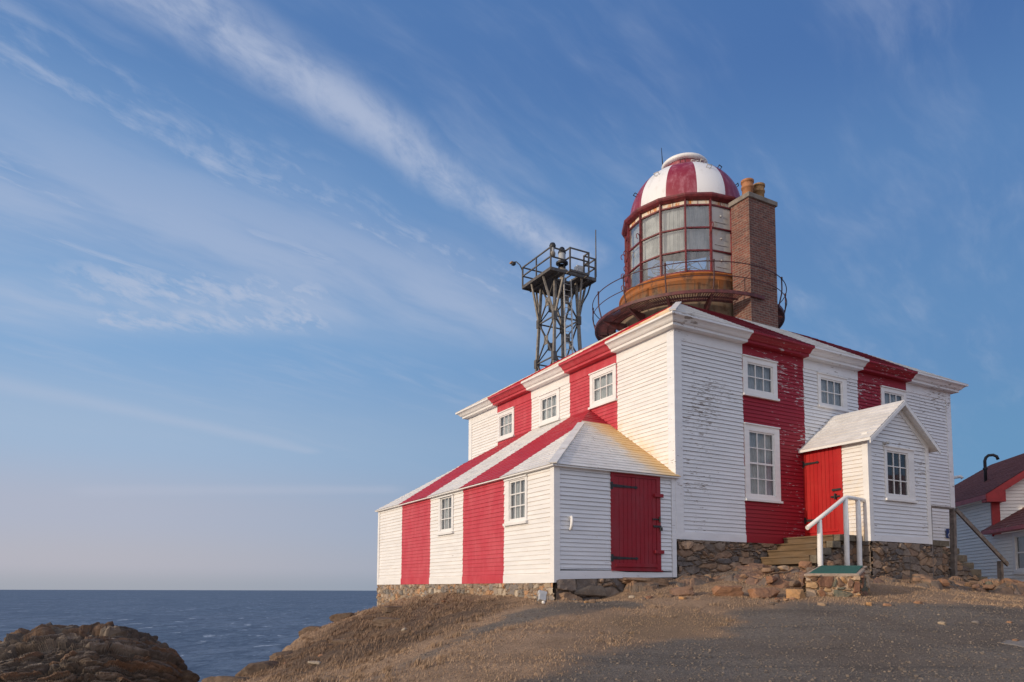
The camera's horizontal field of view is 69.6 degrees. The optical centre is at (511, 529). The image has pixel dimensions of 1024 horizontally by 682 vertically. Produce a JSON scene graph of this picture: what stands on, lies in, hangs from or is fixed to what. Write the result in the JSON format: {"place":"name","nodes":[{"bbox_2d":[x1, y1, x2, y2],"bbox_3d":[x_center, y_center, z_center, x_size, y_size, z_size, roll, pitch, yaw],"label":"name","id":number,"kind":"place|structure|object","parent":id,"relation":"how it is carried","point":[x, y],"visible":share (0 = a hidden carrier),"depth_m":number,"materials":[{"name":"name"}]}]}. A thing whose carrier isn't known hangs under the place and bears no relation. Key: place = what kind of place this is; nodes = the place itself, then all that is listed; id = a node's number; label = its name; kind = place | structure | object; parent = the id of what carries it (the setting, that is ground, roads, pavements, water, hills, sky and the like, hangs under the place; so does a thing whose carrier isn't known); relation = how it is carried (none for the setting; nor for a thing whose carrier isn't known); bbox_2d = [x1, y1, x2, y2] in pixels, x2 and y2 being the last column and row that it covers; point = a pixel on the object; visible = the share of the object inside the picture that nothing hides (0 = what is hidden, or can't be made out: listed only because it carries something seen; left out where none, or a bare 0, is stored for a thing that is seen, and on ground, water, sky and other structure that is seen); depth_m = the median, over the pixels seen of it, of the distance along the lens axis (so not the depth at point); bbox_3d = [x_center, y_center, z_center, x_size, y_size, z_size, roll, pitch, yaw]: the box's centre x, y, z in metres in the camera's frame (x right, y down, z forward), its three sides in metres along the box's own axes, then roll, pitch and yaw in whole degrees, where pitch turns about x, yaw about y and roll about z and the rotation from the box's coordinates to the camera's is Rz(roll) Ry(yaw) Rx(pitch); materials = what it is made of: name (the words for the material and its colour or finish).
{"place":"outdoors","nodes":[
{"label":"outdoors","id":0,"kind":"place"},
{"bbox_2d":[0,590,377,681],"bbox_3d":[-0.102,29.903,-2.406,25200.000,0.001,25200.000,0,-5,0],"label":"sea","id":1,"kind":"structure","parent":0,"point":[205,633],"depth_m":837.22,"materials":[{"name":"blue liquid"}]},
{"bbox_2d":[0,621,199,681],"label":"sea stack","id":2,"kind":"object","parent":1,"relation":"in","point":[110,651],"visible":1,"depth_m":22.35,"materials":[{"name":"brown stone"}]},
{"bbox_2d":[0,0,1023,590],"label":"sky","id":3,"kind":"structure","parent":0,"point":[257,276],"materials":[{"name":"blue"}]},
{"bbox_2d":[242,568,1023,681],"bbox_3d":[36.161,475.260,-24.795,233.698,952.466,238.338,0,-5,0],"label":"ground","id":4,"kind":"structure","parent":0,"point":[554,640],"depth_m":10.34,"materials":[{"name":"gravel"}]},
{"bbox_2d":[201,676,249,681],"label":"boulder","id":5,"kind":"object","parent":4,"relation":"on","point":[222,678],"visible":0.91,"depth_m":13.60,"materials":[{"name":"stone"}]},
{"bbox_2d":[235,661,278,676],"bbox_3d":[-5.000,2.907,14.740,1.028,0.580,0.545,2,-5,-17],"label":"boulder","id":6,"kind":"object","parent":4,"relation":"on","point":[251,668],"visible":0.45,"depth_m":14.49,"materials":[{"name":"stone"}]},
{"bbox_2d":[269,650,296,660],"bbox_3d":[-4.934,2.859,16.188,0.748,0.433,0.486,0,-5,0],"label":"boulder","id":7,"kind":"object","parent":4,"relation":"on","point":[273,655],"visible":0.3,"depth_m":16.08,"materials":[{"name":"brown stone"}]},
{"bbox_2d":[298,626,324,636],"bbox_3d":[-5.393,2.854,20.441,0.885,0.387,0.582,-1,-5,14],"label":"boulder","id":8,"kind":"object","parent":4,"relation":"on","point":[305,629],"visible":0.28,"depth_m":20.25,"materials":[{"name":"brown stone"}]},
{"bbox_2d":[308,661,320,664],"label":"boulder","id":9,"kind":"object","parent":4,"relation":"on","point":[314,662],"visible":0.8,"depth_m":13.17,"materials":[{"name":"beige stone"}]},
{"bbox_2d":[329,613,353,621],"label":"boulder","id":10,"kind":"object","parent":4,"relation":"on","point":[336,617],"visible":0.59,"depth_m":21.88,"materials":[{"name":"brown stone"}]},
{"bbox_2d":[332,639,363,645],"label":"boulder","id":11,"kind":"object","parent":4,"relation":"on","point":[338,641],"visible":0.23,"depth_m":14.93,"materials":[{"name":"brown stone"}]},
{"bbox_2d":[372,617,399,626],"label":"boulder","id":12,"kind":"object","parent":4,"relation":"on","point":[380,621],"visible":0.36,"depth_m":16.70,"materials":[{"name":"brown stone"}]},
{"bbox_2d":[382,606,402,612],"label":"boulder","id":13,"kind":"object","parent":4,"relation":"on","point":[387,609],"visible":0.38,"depth_m":18.86,"materials":[{"name":"brown stone"}]},
{"bbox_2d":[537,590,546,603],"bbox_3d":[0.560,1.271,13.664,0.200,0.322,0.179,2,-5,-20],"label":"floodlight","id":14,"kind":"object","parent":4,"relation":"on","point":[541,596],"visible":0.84,"depth_m":13.63,"materials":[{"name":"metal"}]},
{"bbox_2d":[509,230,596,371],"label":"beacon tower","id":15,"kind":"structure","parent":4,"relation":"on","point":[548,282],"depth_m":38.23,"materials":[{"name":"metal"}]},
{"bbox_2d":[574,585,607,596],"bbox_3d":[1.562,1.217,14.709,0.762,0.225,0.129,2,-5,-21],"label":"boulder","id":16,"kind":"object","parent":4,"relation":"on","point":[596,591],"visible":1,"depth_m":14.67,"materials":[{"name":"grey stone"}]},
{"bbox_2d":[233,567,1023,681],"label":"dry grass","id":17,"kind":"structure","parent":4,"relation":"on","point":[419,662],"depth_m":12.88,"materials":[{"name":"brown plant"}]},
{"bbox_2d":[622,577,668,585],"bbox_3d":[2.745,1.081,15.204,1.011,0.202,0.368,2,-5,-19],"label":"boulder","id":18,"kind":"object","parent":4,"relation":"on","point":[658,581],"visible":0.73,"depth_m":15.09,"materials":[{"name":"brown stone"}]},
{"bbox_2d":[375,148,968,605],"bbox_3d":[4.817,-5.018,22.087,14.403,15.379,12.435,3,-5,-30],"label":"lighthouse","id":19,"kind":"object","parent":4,"relation":"on","point":[715,418],"visible":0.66,"depth_m":17.64,"materials":[{"name":"white paint"}]},
{"bbox_2d":[436,494,453,535],"bbox_3d":[-1.568,-0.374,18.944,0.398,0.995,0.950,3,-5,-30],"label":"window","id":20,"kind":"structure","parent":19,"relation":"in","point":[445,503],"depth_m":18.99,"materials":[{"name":"white paint"}]},
{"bbox_2d":[496,406,514,441],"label":"window","id":21,"kind":"structure","parent":19,"relation":"in","point":[506,418],"depth_m":22.95,"materials":[{"name":"white paint"}]},
{"bbox_2d":[503,474,528,525],"bbox_3d":[0.211,-0.614,15.855,0.398,1.020,0.975,3,-5,-30],"label":"window","id":22,"kind":"structure","parent":19,"relation":"in","point":[516,488],"depth_m":15.87,"materials":[{"name":"white paint"}]},
{"bbox_2d":[537,387,559,426],"bbox_3d":[1.177,-3.435,20.800,0.398,0.913,1.090,3,-5,-30],"label":"window","id":23,"kind":"structure","parent":19,"relation":"in","point":[549,402],"depth_m":20.79,"materials":[{"name":"white paint"}]},
{"bbox_2d":[588,363,617,409],"bbox_3d":[2.414,-3.595,18.651,0.398,0.936,1.140,3,-5,-30],"label":"window","id":24,"kind":"structure","parent":19,"relation":"in","point":[603,391],"depth_m":18.63,"materials":[{"name":"white paint"}]},
{"bbox_2d":[610,476,663,567],"bbox_3d":[2.636,-0.160,15.482,1.385,1.880,0.105,3,-5,-30],"label":"door","id":25,"kind":"structure","parent":19,"relation":"in","point":[635,498],"depth_m":15.47,"materials":[{"name":"red wood"}]},
{"bbox_2d":[742,354,779,401],"bbox_3d":[5.883,-3.628,17.802,1.218,0.978,0.398,3,-5,-30],"label":"window","id":26,"kind":"structure","parent":19,"relation":"in","point":[759,377],"depth_m":17.74,"materials":[{"name":"white paint"}]},
{"bbox_2d":[743,422,782,503],"bbox_3d":[5.886,-1.569,17.641,1.240,1.847,0.398,3,-5,-30],"label":"window","id":27,"kind":"structure","parent":19,"relation":"in","point":[761,442],"depth_m":17.60,"materials":[{"name":"white paint"}]},
{"bbox_2d":[802,446,840,533],"bbox_3d":[7.462,-0.958,17.737,0.120,2.035,1.045,3,-5,-30],"label":"door","id":28,"kind":"structure","parent":19,"relation":"in","point":[821,464],"depth_m":17.76,"materials":[{"name":"red wood"}]},
{"bbox_2d":[816,372,849,412],"bbox_3d":[8.193,-3.536,19.126,1.200,0.898,0.398,3,-5,-30],"label":"window","id":29,"kind":"structure","parent":19,"relation":"in","point":[832,389],"depth_m":19.08,"materials":[{"name":"white paint"}]},
{"bbox_2d":[880,385,907,404],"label":"window","id":30,"kind":"structure","parent":19,"relation":"in","point":[888,394],"depth_m":20.33,"materials":[{"name":"white paint"}]},
{"bbox_2d":[883,445,917,502],"bbox_3d":[9.036,-1.291,17.433,1.195,1.285,0.398,3,-5,-30],"label":"window","id":31,"kind":"structure","parent":19,"relation":"in","point":[899,470],"depth_m":17.49,"materials":[{"name":"white paint"}]},
{"bbox_2d":[946,529,949,537],"bbox_3d":[12.551,0.103,21.132,0.280,0.270,0.036,3,-5,-30],"label":"access sign","id":32,"kind":"object","parent":19,"relation":"attached to","point":[947,533],"visible":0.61,"depth_m":21.10,"materials":[{"name":"blue metal"}]},
{"bbox_2d":[669,586,694,595],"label":"boulder","id":33,"kind":"object","parent":4,"relation":"on","point":[683,591],"visible":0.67,"depth_m":13.63,"materials":[{"name":"brown stone"}]},
{"bbox_2d":[623,567,742,592],"bbox_3d":[3.789,1.103,15.386,3.588,0.708,1.092,3,-5,-30],"label":"rock ledge","id":34,"kind":"object","parent":4,"relation":"on","point":[685,579],"visible":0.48,"depth_m":15.07,"materials":[{"name":"brown stone"}]},
{"bbox_2d":[711,585,743,596],"bbox_3d":[3.975,1.146,13.559,0.560,0.250,0.315,0,-5,0],"label":"boulder","id":35,"kind":"object","parent":4,"relation":"on","point":[718,590],"visible":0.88,"depth_m":13.45,"materials":[{"name":"brown stone"}]},
{"bbox_2d":[747,587,779,598],"bbox_3d":[4.608,1.179,13.451,0.604,0.259,0.338,2,-5,-22],"label":"boulder","id":36,"kind":"object","parent":4,"relation":"on","point":[766,593],"visible":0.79,"depth_m":13.33,"materials":[{"name":"brown stone"}]},
{"bbox_2d":[761,568,773,572],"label":"loose rock","id":37,"kind":"object","parent":4,"relation":"on","point":[767,570],"visible":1,"depth_m":15.56,"materials":[{"name":"brown stone"}]},
{"bbox_2d":[771,566,779,571],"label":"loose rock","id":38,"kind":"object","parent":4,"relation":"on","point":[776,569],"visible":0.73,"depth_m":15.65,"materials":[{"name":"grey stone"}]},
{"bbox_2d":[789,580,800,587],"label":"loose rock","id":39,"kind":"object","parent":4,"relation":"on","point":[795,583],"visible":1,"depth_m":14.06,"materials":[{"name":"brown stone"}]},
{"bbox_2d":[786,589,805,598],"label":"boulder","id":40,"kind":"object","parent":4,"relation":"on","point":[797,593],"visible":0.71,"depth_m":13.29,"materials":[{"name":"stone"}]},
{"bbox_2d":[713,563,883,587],"bbox_3d":[6.074,1.087,15.631,4.394,0.856,2.938,3,-5,-30],"label":"bedrock outcrop","id":41,"kind":"object","parent":4,"relation":"on","point":[752,571],"visible":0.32,"depth_m":15.40,"materials":[{"name":"brown stone"}]},
{"bbox_2d":[739,573,748,577],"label":"loose rock","id":42,"kind":"object","parent":41,"relation":"on","point":[744,575],"visible":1,"depth_m":15.06,"materials":[{"name":"brown stone"}]},
{"bbox_2d":[767,577,774,583],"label":"loose rock","id":43,"kind":"object","parent":41,"relation":"on","point":[771,580],"visible":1,"depth_m":14.35,"materials":[{"name":"brown stone"}]},
{"bbox_2d":[766,576,777,581],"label":"loose rock","id":44,"kind":"object","parent":41,"relation":"on","point":[774,577],"visible":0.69,"depth_m":14.56,"materials":[{"name":"stone"}]},
{"bbox_2d":[777,565,788,570],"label":"loose rock","id":45,"kind":"object","parent":41,"relation":"on","point":[784,568],"visible":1,"depth_m":15.62,"materials":[{"name":"stone"}]},
{"bbox_2d":[798,561,811,567],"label":"loose rock","id":46,"kind":"object","parent":41,"relation":"on","point":[804,564],"visible":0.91,"depth_m":15.76,"materials":[{"name":"brown stone"}]},
{"bbox_2d":[823,560,833,564],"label":"loose rock","id":47,"kind":"object","parent":41,"relation":"on","point":[827,562],"visible":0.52,"depth_m":15.92,"materials":[{"name":"brown stone"}]},
{"bbox_2d":[760,534,856,567],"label":"timber steps","id":48,"kind":"structure","parent":4,"relation":"on","point":[793,552],"depth_m":16.61,"materials":[{"name":"brown wood"}]},
{"bbox_2d":[805,495,865,566],"bbox_3d":[7.143,0.214,16.203,1.986,2.023,0.128,3,-5,-30],"label":"handrail","id":49,"kind":"object","parent":48,"relation":"attached to","point":[843,499],"visible":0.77,"depth_m":16.33,"materials":[{"name":"white paint"}]},
{"bbox_2d":[817,602,826,605],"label":"loose stone","id":50,"kind":"object","parent":4,"relation":"on","point":[822,603],"visible":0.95,"depth_m":12.60,"materials":[{"name":"beige stone"}]},
{"bbox_2d":[802,565,869,596],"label":"stone plinth","id":51,"kind":"structure","parent":4,"relation":"on","point":[837,580],"depth_m":13.51,"materials":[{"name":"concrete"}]},
{"bbox_2d":[883,540,986,580],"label":"stone stairs","id":52,"kind":"structure","parent":4,"relation":"on","point":[941,559],"depth_m":18.73,"materials":[{"name":"stone"}]},
{"bbox_2d":[931,505,1008,579],"bbox_3d":[11.890,0.614,19.127,3.448,2.330,0.150,3,-5,-30],"label":"wooden railing","id":53,"kind":"object","parent":52,"relation":"attached to","point":[953,540],"visible":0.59,"depth_m":18.84,"materials":[{"name":"grey wood"}]},
{"bbox_2d":[939,579,949,585],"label":"loose rock","id":54,"kind":"object","parent":4,"relation":"on","point":[944,582],"visible":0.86,"depth_m":15.78,"materials":[{"name":"brown stone"}]},
{"bbox_2d":[878,574,1023,593],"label":"rock ledge","id":55,"kind":"object","parent":4,"relation":"on","point":[955,582],"visible":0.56,"depth_m":16.60,"materials":[{"name":"brown stone"}]},
{"bbox_2d":[912,577,921,580],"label":"loose rock","id":56,"kind":"object","parent":55,"relation":"on","point":[916,578],"visible":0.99,"depth_m":16.17,"materials":[{"name":"brown stone"}]},
{"bbox_2d":[972,584,979,588],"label":"loose rock","id":57,"kind":"object","parent":55,"relation":"on","point":[975,586],"visible":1,"depth_m":16.19,"materials":[{"name":"brown stone"}]},
{"bbox_2d":[982,584,995,589],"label":"loose rock","id":58,"kind":"object","parent":55,"relation":"on","point":[988,587],"visible":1,"depth_m":16.40,"materials":[{"name":"stone"}]},
{"bbox_2d":[964,582,976,586],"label":"loose rock","id":59,"kind":"object","parent":4,"relation":"on","point":[969,584],"visible":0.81,"depth_m":16.71,"materials":[{"name":"brown stone"}]},
{"bbox_2d":[954,453,1023,581],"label":"white house","id":60,"kind":"structure","parent":4,"relation":"on","point":[989,502],"depth_m":23.33,"materials":[{"name":"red wood"}]},
{"bbox_2d":[1011,530,1023,573],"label":"window","id":61,"kind":"structure","parent":60,"relation":"in","point":[1017,537],"depth_m":21.66,"materials":[{"name":"white paint"}]},
{"bbox_2d":[972,578,1023,595],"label":"bedrock outcrop","id":62,"kind":"object","parent":4,"relation":"on","point":[1000,582],"visible":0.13,"depth_m":18.29,"materials":[{"name":"brown stone"}]},
{"bbox_2d":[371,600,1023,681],"bbox_3d":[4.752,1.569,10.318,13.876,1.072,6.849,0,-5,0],"label":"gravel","id":63,"kind":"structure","parent":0,"point":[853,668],"depth_m":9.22,"materials":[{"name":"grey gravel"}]},
{"bbox_2d":[1001,640,1023,646],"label":"concrete patch","id":64,"kind":"object","parent":63,"relation":"on","point":[1019,644],"visible":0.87,"depth_m":9.62,"materials":[{"name":"grey concrete"}]}
]}

